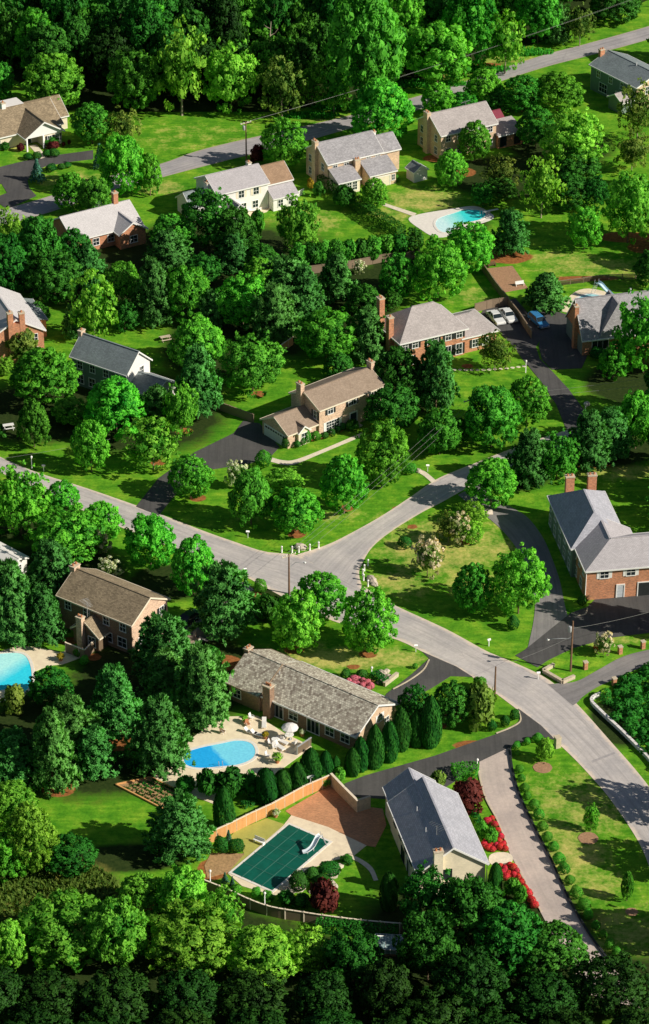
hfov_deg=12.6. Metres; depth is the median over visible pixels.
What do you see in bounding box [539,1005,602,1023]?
leafy tree
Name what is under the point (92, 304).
leafy tree
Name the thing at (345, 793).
garden wall
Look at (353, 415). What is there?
door
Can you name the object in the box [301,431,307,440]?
window
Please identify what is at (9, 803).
leafy tree
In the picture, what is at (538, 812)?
clipped shrub
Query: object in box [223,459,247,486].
flowering tree
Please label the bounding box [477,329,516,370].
leafy tree
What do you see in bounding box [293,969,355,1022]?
leafy tree
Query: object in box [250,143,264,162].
red leaf shrub
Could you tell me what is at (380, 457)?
leafy tree
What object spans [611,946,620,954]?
clipped shrub
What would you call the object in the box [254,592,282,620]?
garden shrub
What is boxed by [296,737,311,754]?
pool screen
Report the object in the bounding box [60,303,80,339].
pine tree
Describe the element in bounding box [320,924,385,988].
leafy tree
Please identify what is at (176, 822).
pine tree
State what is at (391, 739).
columnar evergreen
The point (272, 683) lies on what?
ranch house
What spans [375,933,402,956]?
garden greenhouse
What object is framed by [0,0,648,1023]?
ground
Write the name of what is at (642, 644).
mail pillar
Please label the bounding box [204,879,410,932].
curved fence
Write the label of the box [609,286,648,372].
leafy tree
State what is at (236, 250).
pine tree
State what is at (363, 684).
azalea bush
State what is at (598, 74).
window
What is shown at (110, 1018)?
leafy tree
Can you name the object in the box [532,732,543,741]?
clipped shrub
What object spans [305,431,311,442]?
clipped shrub
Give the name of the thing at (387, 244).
garden shrub
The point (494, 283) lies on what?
board fence
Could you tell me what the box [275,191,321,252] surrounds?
leafy tree
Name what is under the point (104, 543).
flowering tree
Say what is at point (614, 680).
mail pillar
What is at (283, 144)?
leafy tree
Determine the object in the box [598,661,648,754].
shrub bank
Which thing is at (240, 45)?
leafy tree
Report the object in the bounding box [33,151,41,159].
clipped shrub
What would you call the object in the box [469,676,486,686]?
garden shrub
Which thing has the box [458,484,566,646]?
lane
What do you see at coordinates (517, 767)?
clipped shrub
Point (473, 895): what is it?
leafy tree
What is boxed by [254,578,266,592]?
clipped shrub
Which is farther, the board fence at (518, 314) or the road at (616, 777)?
the board fence at (518, 314)
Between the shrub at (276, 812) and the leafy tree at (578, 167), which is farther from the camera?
the leafy tree at (578, 167)
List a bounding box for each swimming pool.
[0,651,34,692]
[182,739,258,769]
[433,208,488,232]
[571,293,600,303]
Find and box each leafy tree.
[0,0,8,59]
[0,0,27,68]
[0,61,14,100]
[0,205,26,234]
[0,232,30,291]
[0,356,13,375]
[0,424,6,437]
[0,459,51,540]
[0,778,38,829]
[0,828,30,882]
[0,918,28,971]
[0,965,31,1023]
[1,800,59,872]
[2,0,30,21]
[4,1002,74,1023]
[9,346,82,404]
[12,7,55,68]
[14,969,86,1022]
[15,213,65,289]
[16,398,50,446]
[16,887,106,972]
[20,51,84,105]
[21,22,74,76]
[24,249,82,303]
[25,665,73,706]
[26,0,60,24]
[28,501,108,562]
[32,301,50,320]
[40,831,98,877]
[41,0,94,51]
[43,479,79,515]
[50,396,90,425]
[51,172,89,211]
[53,226,91,270]
[59,14,93,69]
[61,0,116,66]
[66,267,118,336]
[70,101,111,143]
[70,419,110,471]
[75,1002,143,1023]
[76,965,154,1023]
[77,176,110,208]
[79,500,124,540]
[81,25,137,85]
[82,375,147,441]
[82,894,148,967]
[86,0,118,22]
[90,0,129,57]
[96,131,143,195]
[100,260,141,306]
[102,105,144,135]
[106,48,162,110]
[108,298,139,331]
[112,871,166,915]
[120,0,167,72]
[121,415,182,469]
[122,512,176,570]
[131,0,171,70]
[135,152,162,195]
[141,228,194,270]
[144,898,241,975]
[146,23,189,86]
[147,1005,215,1023]
[148,213,194,248]
[150,14,206,115]
[151,967,220,1023]
[154,0,180,27]
[154,863,210,923]
[162,377,198,436]
[164,265,210,322]
[166,312,227,371]
[167,453,216,498]
[168,0,213,36]
[169,7,212,56]
[169,534,214,595]
[176,186,233,251]
[179,0,215,9]
[186,251,221,281]
[187,39,222,94]
[202,37,260,113]
[202,884,245,936]
[206,0,248,53]
[209,645,223,666]
[212,204,261,258]
[215,270,265,328]
[216,330,287,398]
[216,967,293,1023]
[218,38,263,84]
[224,923,306,985]
[226,465,273,528]
[226,1004,285,1023]
[227,0,282,53]
[241,257,272,290]
[243,243,279,266]
[247,24,295,90]
[255,0,291,40]
[256,54,307,115]
[259,116,308,166]
[265,467,304,494]
[269,586,324,653]
[270,0,302,35]
[270,486,324,533]
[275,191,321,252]
[279,1,324,69]
[280,36,320,87]
[282,922,329,975]
[289,0,322,49]
[293,306,358,360]
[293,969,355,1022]
[295,570,346,620]
[298,59,325,104]
[300,1007,361,1023]
[303,0,330,4]
[308,22,340,82]
[313,0,354,42]
[314,65,352,112]
[319,453,368,513]
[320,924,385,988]
[322,0,407,103]
[322,351,353,376]
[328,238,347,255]
[339,26,391,73]
[339,585,398,654]
[344,283,386,313]
[350,77,414,137]
[353,956,414,1020]
[354,419,410,487]
[359,177,388,209]
[363,382,420,429]
[371,1006,430,1023]
[374,345,424,404]
[378,251,415,300]
[384,290,402,310]
[385,22,408,64]
[387,0,424,34]
[391,900,459,987]
[397,682,428,717]
[397,860,458,923]
[401,19,473,84]
[401,227,423,254]
[402,983,478,1023]
[407,0,462,34]
[411,234,469,301]
[416,405,462,454]
[421,82,456,112]
[430,944,515,1020]
[431,509,463,542]
[433,679,469,727]
[434,149,468,186]
[436,873,515,950]
[441,0,501,68]
[445,220,495,272]
[449,91,477,107]
[451,417,470,441]
[452,562,494,613]
[455,499,488,523]
[457,119,491,161]
[460,680,496,731]
[461,517,483,544]
[461,1005,525,1023]
[462,66,502,100]
[464,383,524,449]
[464,457,518,508]
[466,0,499,34]
[470,180,496,207]
[470,899,549,978]
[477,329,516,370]
[478,152,519,186]
[482,89,515,111]
[482,174,517,203]
[485,8,525,73]
[489,542,551,616]
[495,0,529,31]
[500,74,544,112]
[506,374,551,428]
[509,970,582,1023]
[514,0,562,43]
[514,919,589,984]
[515,105,555,146]
[515,154,566,217]
[531,71,585,110]
[535,737,554,762]
[538,106,609,165]
[539,428,580,484]
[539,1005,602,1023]
[548,172,591,210]
[555,149,601,182]
[560,0,571,8]
[564,1,596,45]
[565,205,604,249]
[569,950,648,1018]
[581,174,609,210]
[582,802,599,831]
[589,0,642,22]
[597,344,629,380]
[601,170,648,244]
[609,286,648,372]
[609,1008,648,1023]
[611,126,648,169]
[614,77,648,138]
[620,388,648,448]
[621,871,634,900]
[632,249,648,287]
[643,362,648,407]
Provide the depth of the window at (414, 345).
489.47 m
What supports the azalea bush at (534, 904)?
on the ground at (108, 816)
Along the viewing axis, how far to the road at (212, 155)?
576.04 m
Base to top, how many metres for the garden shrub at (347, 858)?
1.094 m
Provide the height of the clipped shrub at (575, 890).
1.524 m
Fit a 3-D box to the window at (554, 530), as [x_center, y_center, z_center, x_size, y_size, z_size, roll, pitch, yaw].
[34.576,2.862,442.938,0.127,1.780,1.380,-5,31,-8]
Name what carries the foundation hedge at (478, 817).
on the ground at (108, 816)
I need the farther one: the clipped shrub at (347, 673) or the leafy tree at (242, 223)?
the leafy tree at (242, 223)
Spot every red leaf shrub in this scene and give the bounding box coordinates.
[16,143,24,150]
[46,141,59,149]
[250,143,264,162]
[309,876,338,913]
[452,777,484,815]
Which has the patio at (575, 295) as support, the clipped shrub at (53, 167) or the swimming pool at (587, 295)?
the swimming pool at (587, 295)
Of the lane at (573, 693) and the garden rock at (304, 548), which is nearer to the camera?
the lane at (573, 693)
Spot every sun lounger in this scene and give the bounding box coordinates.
[243,726,256,735]
[250,728,262,736]
[262,717,266,727]
[275,740,285,750]
[276,735,288,744]
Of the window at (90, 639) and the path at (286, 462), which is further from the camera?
the path at (286, 462)
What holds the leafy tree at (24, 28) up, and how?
on the ground at (108, 816)
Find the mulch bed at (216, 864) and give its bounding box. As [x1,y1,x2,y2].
[204,853,243,877]
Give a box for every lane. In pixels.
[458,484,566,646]
[548,650,648,704]
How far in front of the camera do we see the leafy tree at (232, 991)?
345.88 m
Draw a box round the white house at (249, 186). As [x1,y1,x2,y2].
[175,160,298,216]
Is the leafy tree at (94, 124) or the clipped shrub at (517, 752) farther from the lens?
the leafy tree at (94, 124)
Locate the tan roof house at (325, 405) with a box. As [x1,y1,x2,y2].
[260,358,384,448]
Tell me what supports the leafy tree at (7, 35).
on the ground at (108, 816)
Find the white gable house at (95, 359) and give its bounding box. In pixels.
[69,328,175,400]
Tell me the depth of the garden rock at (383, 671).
412.06 m
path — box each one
[29,144,46,158]
[271,434,359,464]
[352,856,377,880]
[383,203,415,215]
[420,470,434,482]
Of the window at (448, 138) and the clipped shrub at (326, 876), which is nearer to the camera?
the clipped shrub at (326, 876)
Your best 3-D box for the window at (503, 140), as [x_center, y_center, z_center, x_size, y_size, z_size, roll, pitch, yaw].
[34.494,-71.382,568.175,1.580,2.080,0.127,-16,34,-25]
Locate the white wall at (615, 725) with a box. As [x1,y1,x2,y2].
[590,692,648,761]
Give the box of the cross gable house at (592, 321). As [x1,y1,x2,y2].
[565,288,648,354]
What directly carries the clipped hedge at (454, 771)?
on the ground at (108, 816)
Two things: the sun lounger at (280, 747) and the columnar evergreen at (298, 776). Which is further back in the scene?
the sun lounger at (280, 747)
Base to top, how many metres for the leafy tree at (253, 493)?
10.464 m
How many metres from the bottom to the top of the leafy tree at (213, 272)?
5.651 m
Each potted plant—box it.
[56,652,64,660]
[262,731,268,739]
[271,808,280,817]
[272,752,282,763]
[299,729,305,736]
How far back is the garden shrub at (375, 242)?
523.97 m
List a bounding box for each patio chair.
[245,719,250,725]
[272,741,276,749]
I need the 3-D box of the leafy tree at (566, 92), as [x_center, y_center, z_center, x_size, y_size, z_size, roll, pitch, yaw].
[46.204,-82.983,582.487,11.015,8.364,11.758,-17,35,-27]
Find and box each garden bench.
[253,835,264,845]
[487,261,495,267]
[515,280,523,286]
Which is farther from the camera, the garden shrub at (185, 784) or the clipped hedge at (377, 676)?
the clipped hedge at (377, 676)
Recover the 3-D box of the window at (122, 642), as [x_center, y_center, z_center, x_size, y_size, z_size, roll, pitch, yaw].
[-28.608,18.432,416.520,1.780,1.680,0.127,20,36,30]
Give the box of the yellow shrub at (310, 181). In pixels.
[307,177,313,188]
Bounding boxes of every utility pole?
[240,120,250,160]
[282,552,305,593]
[494,666,496,693]
[546,621,573,671]
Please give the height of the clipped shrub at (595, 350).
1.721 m
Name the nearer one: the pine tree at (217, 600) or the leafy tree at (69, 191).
the pine tree at (217, 600)
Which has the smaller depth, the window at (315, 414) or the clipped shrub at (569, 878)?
the clipped shrub at (569, 878)
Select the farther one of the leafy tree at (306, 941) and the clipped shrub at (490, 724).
the clipped shrub at (490, 724)
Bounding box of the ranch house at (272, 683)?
[225,644,399,748]
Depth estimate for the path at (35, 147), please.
568.08 m
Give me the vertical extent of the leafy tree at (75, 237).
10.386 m
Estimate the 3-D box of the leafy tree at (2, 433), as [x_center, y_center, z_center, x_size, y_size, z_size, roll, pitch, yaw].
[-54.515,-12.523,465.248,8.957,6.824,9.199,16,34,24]
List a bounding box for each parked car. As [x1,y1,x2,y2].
[179,609,199,629]
[485,309,505,325]
[498,307,517,322]
[527,310,549,328]
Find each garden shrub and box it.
[0,142,9,149]
[0,683,24,715]
[5,327,41,358]
[45,137,59,144]
[173,775,195,792]
[196,767,219,795]
[215,765,244,797]
[229,883,242,892]
[239,769,256,799]
[251,207,264,232]
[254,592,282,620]
[261,890,274,902]
[277,889,295,907]
[288,241,309,264]
[292,892,310,908]
[304,241,321,263]
[312,181,325,195]
[315,239,331,263]
[319,774,330,786]
[332,184,355,206]
[334,766,345,780]
[340,238,358,259]
[340,853,352,865]
[346,419,358,429]
[353,237,373,258]
[367,234,384,259]
[379,234,398,253]
[392,233,408,260]
[430,770,446,785]
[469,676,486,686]
[475,820,487,839]
[484,826,497,842]
[503,877,520,894]
[513,884,527,902]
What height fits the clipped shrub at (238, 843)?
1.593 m
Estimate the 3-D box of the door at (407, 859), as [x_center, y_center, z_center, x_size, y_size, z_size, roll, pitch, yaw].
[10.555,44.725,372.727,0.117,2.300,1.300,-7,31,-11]
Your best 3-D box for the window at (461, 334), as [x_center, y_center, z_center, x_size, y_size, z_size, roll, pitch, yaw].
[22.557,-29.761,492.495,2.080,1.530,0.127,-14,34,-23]
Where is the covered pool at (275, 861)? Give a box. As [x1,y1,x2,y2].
[228,822,332,892]
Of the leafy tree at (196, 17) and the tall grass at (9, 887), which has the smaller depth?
the tall grass at (9, 887)
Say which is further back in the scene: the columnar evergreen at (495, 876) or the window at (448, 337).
the window at (448, 337)
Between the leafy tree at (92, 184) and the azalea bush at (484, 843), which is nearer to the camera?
the azalea bush at (484, 843)
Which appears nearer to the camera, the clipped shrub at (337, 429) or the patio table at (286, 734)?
the patio table at (286, 734)
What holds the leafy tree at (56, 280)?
on the ground at (108, 816)
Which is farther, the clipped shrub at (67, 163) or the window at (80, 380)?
the clipped shrub at (67, 163)
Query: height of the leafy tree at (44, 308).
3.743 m
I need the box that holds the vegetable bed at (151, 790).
[115,776,175,808]
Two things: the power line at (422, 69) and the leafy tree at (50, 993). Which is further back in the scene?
the power line at (422, 69)
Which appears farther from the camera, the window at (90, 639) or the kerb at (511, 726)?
the window at (90, 639)
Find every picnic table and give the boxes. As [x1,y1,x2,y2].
[3,423,14,429]
[159,334,171,340]
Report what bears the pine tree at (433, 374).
on the ground at (108, 816)
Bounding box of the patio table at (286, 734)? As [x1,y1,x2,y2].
[284,732,293,739]
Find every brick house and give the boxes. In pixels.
[0,287,48,363]
[304,129,401,191]
[382,767,489,894]
[547,472,648,599]
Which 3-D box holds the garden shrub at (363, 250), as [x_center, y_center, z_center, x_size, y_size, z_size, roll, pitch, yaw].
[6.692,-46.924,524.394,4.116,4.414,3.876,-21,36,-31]
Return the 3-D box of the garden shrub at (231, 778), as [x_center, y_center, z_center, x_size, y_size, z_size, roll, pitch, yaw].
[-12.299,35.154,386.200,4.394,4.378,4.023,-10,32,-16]
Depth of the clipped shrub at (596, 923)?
363.11 m
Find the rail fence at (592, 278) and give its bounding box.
[558,273,636,284]
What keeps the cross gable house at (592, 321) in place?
on the ground at (108, 816)
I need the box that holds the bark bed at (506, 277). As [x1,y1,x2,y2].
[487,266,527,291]
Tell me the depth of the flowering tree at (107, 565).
432.56 m
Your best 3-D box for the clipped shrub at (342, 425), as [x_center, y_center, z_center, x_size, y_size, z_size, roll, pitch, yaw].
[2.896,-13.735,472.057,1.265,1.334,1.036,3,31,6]
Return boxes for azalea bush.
[350,675,358,680]
[359,682,366,687]
[367,682,374,688]
[481,840,487,848]
[483,817,491,823]
[485,844,491,850]
[489,846,496,851]
[491,820,498,826]
[497,842,503,850]
[498,833,504,839]
[501,844,508,851]
[503,872,510,880]
[508,863,517,870]
[510,871,516,877]
[519,878,525,884]
[526,888,532,897]
[527,895,535,902]
[529,901,538,907]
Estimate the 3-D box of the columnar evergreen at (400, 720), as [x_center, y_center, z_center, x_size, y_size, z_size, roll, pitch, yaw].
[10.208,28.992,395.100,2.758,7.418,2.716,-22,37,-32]
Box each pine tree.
[0,557,38,649]
[0,725,47,791]
[18,585,70,647]
[24,706,83,798]
[26,538,71,600]
[38,692,102,763]
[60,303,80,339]
[66,242,108,287]
[71,723,123,780]
[83,662,142,741]
[113,0,129,21]
[123,692,195,782]
[127,383,179,434]
[127,609,192,683]
[130,255,179,329]
[135,646,185,708]
[141,787,216,864]
[169,640,236,730]
[174,341,223,417]
[188,559,261,646]
[195,288,228,326]
[212,232,251,274]
[213,0,254,45]
[242,0,259,41]
[245,281,301,345]
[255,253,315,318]
[286,263,326,319]
[317,251,360,303]
[349,305,385,364]
[415,339,460,412]
[491,207,530,256]
[504,427,553,490]
[520,272,571,315]
[539,1,573,43]
[565,409,614,472]
[592,405,634,460]
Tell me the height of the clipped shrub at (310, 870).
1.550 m
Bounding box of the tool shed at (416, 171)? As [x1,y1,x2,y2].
[405,160,428,182]
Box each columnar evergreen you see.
[212,785,235,827]
[253,767,277,805]
[275,769,291,798]
[288,761,307,790]
[300,747,322,782]
[317,750,333,774]
[333,755,340,767]
[344,747,360,777]
[353,736,369,772]
[365,723,384,769]
[378,870,398,911]
[381,720,399,763]
[392,706,411,752]
[409,709,425,747]
[419,694,441,749]
[487,862,502,894]
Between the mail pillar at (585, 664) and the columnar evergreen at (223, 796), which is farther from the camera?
the mail pillar at (585, 664)
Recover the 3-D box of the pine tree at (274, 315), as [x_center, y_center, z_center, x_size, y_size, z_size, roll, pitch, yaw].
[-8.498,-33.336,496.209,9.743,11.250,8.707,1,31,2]
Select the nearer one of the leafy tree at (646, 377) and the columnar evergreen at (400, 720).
the columnar evergreen at (400, 720)
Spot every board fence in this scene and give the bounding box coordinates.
[217,403,253,422]
[281,337,292,351]
[311,250,419,272]
[474,297,508,310]
[481,265,507,297]
[508,298,531,338]
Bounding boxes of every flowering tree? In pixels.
[84,529,112,553]
[97,555,123,575]
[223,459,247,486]
[351,258,366,273]
[410,535,444,579]
[448,510,472,544]
[593,630,614,655]
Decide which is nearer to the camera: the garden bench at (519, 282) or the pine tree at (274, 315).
the pine tree at (274, 315)
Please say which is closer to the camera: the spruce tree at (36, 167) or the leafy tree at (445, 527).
the leafy tree at (445, 527)
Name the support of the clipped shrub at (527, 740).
on the ground at (108, 816)
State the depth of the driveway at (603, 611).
422.74 m
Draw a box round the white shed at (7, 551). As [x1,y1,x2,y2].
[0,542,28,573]
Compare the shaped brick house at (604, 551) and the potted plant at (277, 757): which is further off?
the shaped brick house at (604, 551)
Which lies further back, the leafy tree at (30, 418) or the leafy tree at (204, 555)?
the leafy tree at (30, 418)
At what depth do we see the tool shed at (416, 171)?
554.96 m
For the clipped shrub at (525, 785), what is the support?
on the ground at (108, 816)
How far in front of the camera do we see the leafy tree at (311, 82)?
582.59 m
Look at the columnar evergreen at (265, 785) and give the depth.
384.26 m
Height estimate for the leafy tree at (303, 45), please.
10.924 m
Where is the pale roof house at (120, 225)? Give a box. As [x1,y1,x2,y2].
[52,190,147,249]
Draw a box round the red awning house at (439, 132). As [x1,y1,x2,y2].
[416,100,522,157]
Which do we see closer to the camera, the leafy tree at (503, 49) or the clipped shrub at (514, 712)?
the clipped shrub at (514, 712)
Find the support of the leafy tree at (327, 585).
on the ground at (108, 816)
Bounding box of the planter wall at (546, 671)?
[542,663,574,683]
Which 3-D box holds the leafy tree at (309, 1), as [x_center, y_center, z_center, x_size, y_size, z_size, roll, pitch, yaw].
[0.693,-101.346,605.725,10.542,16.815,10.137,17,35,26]
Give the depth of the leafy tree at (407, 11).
598.81 m
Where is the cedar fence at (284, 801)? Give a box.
[209,774,330,841]
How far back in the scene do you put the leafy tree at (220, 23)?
589.80 m
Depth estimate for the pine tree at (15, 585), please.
414.56 m
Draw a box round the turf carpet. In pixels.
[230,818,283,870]
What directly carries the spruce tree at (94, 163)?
on the ground at (108, 816)
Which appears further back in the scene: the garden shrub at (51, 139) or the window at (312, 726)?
the garden shrub at (51, 139)
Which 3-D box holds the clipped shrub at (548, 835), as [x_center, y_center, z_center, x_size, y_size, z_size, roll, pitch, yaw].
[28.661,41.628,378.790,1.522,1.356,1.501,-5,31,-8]
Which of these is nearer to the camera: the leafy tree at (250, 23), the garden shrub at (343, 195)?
the garden shrub at (343, 195)
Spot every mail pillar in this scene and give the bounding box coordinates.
[554,734,561,748]
[583,660,588,669]
[611,676,617,685]
[617,644,622,654]
[640,639,645,649]
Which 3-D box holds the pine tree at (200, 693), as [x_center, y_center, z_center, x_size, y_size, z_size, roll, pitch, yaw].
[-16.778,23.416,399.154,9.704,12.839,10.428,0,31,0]
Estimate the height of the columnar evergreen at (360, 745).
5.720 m
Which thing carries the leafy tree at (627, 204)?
on the ground at (108, 816)
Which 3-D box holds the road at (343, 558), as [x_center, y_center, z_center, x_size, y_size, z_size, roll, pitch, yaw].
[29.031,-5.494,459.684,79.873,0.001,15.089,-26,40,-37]
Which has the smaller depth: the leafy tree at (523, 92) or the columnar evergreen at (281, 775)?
the columnar evergreen at (281, 775)
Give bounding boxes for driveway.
[0,150,92,207]
[136,420,278,514]
[173,583,253,640]
[344,709,553,798]
[385,652,471,701]
[479,747,639,1007]
[481,298,587,434]
[515,595,648,666]
[532,309,586,369]
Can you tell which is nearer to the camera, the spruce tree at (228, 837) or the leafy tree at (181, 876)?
the leafy tree at (181, 876)
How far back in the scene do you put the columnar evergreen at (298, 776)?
386.64 m
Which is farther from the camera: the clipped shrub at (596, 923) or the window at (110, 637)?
the window at (110, 637)
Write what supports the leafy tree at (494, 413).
on the ground at (108, 816)
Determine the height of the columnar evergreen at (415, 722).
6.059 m
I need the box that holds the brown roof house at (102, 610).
[55,561,199,653]
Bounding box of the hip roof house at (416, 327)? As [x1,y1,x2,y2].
[376,294,499,365]
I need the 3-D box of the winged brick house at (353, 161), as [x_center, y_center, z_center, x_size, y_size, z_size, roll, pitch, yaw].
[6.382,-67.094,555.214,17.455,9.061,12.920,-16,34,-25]
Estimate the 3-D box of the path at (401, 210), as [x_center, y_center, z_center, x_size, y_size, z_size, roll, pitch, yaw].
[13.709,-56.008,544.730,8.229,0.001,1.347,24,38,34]
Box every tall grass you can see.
[0,854,120,925]
[279,45,554,118]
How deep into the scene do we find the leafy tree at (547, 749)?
392.83 m
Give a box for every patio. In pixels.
[0,646,78,701]
[153,716,311,803]
[228,815,365,895]
[248,208,269,215]
[286,786,385,846]
[408,206,493,237]
[558,289,605,312]
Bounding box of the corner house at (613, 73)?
[589,47,648,112]
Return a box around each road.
[0,26,648,222]
[0,457,648,864]
[297,430,628,588]
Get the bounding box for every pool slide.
[302,832,326,853]
[591,280,612,293]
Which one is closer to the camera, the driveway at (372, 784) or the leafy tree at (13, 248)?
the driveway at (372, 784)
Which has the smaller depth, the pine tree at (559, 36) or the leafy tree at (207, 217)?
the leafy tree at (207, 217)
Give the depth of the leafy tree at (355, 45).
592.57 m
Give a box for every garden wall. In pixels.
[330,773,358,811]
[358,795,370,811]
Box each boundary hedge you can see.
[240,781,294,808]
[315,916,398,935]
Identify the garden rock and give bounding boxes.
[278,884,289,890]
[294,543,306,550]
[294,886,303,892]
[367,575,377,582]
[377,669,386,674]
[483,508,492,514]
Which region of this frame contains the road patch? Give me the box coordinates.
[592,752,614,762]
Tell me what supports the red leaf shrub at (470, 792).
on the ground at (108, 816)
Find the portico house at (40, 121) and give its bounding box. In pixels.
[0,94,68,151]
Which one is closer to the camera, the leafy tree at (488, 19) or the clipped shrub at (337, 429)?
the clipped shrub at (337, 429)
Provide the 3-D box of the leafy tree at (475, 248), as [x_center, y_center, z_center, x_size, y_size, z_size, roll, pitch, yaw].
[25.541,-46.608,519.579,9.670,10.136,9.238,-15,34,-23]
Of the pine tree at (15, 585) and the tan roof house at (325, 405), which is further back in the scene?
the tan roof house at (325, 405)
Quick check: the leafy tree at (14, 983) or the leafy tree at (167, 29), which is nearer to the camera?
the leafy tree at (14, 983)
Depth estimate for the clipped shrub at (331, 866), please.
371.90 m
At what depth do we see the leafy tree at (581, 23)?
610.49 m
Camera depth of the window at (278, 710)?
402.43 m
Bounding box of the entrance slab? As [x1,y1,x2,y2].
[489,852,512,864]
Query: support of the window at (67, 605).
in the brown roof house at (102, 610)
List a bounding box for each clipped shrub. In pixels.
[23,153,32,159]
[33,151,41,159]
[42,150,49,155]
[45,163,56,171]
[49,148,59,156]
[57,163,65,168]
[63,162,70,167]
[73,649,79,656]
[79,655,88,665]
[213,835,228,852]
[227,838,244,852]
[251,886,260,896]
[254,449,271,468]
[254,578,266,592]
[281,437,289,447]
[288,869,308,891]
[294,440,300,447]
[304,866,318,879]
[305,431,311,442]
[311,431,321,440]
[311,874,332,883]
[318,860,341,876]
[321,431,328,438]
[328,428,335,436]
[334,425,340,432]
[340,422,345,429]
[340,668,350,678]
[356,669,367,677]
[397,535,412,548]
[402,463,416,473]
[487,719,496,730]
[500,715,509,726]
[507,615,519,630]
[510,709,519,719]
[512,741,520,749]
[514,749,520,755]
[515,765,523,772]
[517,774,525,781]
[519,782,529,791]
[522,791,531,799]
[523,737,530,744]
[528,798,540,809]
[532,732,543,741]
[533,808,544,819]
[537,821,548,830]
[541,831,552,841]
[548,841,558,851]
[552,852,565,863]
[557,860,570,873]
[564,874,575,884]
[569,884,583,898]
[577,594,587,605]
[577,898,591,909]
[583,908,593,919]
[588,346,602,358]
[591,920,600,929]
[598,929,607,938]
[604,937,614,948]
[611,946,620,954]
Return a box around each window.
[53,133,61,139]
[64,600,71,610]
[77,361,82,369]
[77,375,83,384]
[83,608,89,617]
[88,377,95,387]
[88,635,95,648]
[89,365,95,373]
[92,237,99,245]
[102,616,109,626]
[103,369,108,377]
[107,233,114,242]
[108,632,112,643]
[117,635,126,648]
[119,623,125,632]
[130,234,137,243]
[157,603,165,614]
[233,689,241,699]
[236,190,246,198]
[251,186,260,194]
[252,199,258,208]
[274,704,283,719]
[278,199,283,206]
[288,710,297,722]
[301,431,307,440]
[306,718,319,735]
[311,409,318,420]
[324,416,341,432]
[324,726,333,737]
[325,406,335,415]
[340,732,349,744]
[346,397,358,406]
[352,181,357,189]
[376,711,383,723]
[384,715,388,724]
[400,845,404,863]
[401,343,410,349]
[410,341,420,348]
[425,336,440,344]
[443,333,453,340]
[443,869,451,878]
[445,135,450,142]
[446,345,453,355]
[453,342,464,354]
[454,331,464,338]
[469,338,479,347]
[500,136,506,147]
[514,134,520,143]
[553,524,555,537]
[557,535,560,548]
[567,557,569,570]
[592,340,608,348]
[596,70,600,78]
[597,571,611,578]
[598,81,606,94]
[608,76,612,84]
[623,569,638,576]
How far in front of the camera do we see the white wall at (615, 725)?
400.84 m
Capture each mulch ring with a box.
[533,762,551,772]
[578,832,598,843]
[625,908,637,915]
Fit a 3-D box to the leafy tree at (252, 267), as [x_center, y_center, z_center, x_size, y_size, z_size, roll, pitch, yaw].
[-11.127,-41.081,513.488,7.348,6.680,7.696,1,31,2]
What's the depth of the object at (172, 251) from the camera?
520.31 m
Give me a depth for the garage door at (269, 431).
469.11 m
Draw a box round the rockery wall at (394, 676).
[383,672,398,686]
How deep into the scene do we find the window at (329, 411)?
469.34 m
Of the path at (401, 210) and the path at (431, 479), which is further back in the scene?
the path at (401, 210)
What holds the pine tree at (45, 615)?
on the ground at (108, 816)
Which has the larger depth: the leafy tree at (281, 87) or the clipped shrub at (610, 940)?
the leafy tree at (281, 87)
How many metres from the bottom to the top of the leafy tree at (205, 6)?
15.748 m
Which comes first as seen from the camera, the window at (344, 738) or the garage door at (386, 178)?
the window at (344, 738)
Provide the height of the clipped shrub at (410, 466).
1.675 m
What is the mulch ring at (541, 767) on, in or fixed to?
on the ground at (108, 816)
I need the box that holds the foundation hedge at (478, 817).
[471,805,484,837]
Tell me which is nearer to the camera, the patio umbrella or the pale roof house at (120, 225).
the patio umbrella
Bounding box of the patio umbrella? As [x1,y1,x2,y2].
[281,723,297,740]
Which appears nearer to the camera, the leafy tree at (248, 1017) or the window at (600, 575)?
the leafy tree at (248, 1017)
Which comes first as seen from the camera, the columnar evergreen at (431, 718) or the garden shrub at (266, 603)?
the columnar evergreen at (431, 718)
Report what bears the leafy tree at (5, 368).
on the ground at (108, 816)
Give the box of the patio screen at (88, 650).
[65,641,93,658]
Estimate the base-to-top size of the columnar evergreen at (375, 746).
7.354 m
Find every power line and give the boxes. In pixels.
[251,1,627,120]
[254,2,622,119]
[285,404,460,554]
[291,410,467,562]
[297,404,467,550]
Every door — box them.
[264,423,285,446]
[349,410,357,420]
[373,174,390,184]
[406,855,409,875]
[616,584,624,597]
[637,581,648,595]
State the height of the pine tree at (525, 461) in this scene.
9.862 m
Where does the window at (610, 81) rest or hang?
in the corner house at (613, 73)
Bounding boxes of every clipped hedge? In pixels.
[317,173,406,235]
[370,669,388,685]
[450,760,479,781]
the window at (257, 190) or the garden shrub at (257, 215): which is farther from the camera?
the window at (257, 190)
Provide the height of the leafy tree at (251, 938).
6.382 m
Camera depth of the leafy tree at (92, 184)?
538.75 m
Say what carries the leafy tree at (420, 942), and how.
on the ground at (108, 816)
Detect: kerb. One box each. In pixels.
[393,659,429,688]
[478,771,508,846]
[496,711,521,733]
[508,745,606,955]
[515,862,541,911]
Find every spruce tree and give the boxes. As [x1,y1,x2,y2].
[29,159,46,183]
[93,143,102,169]
[220,872,229,884]
[226,830,231,840]
[229,876,234,885]

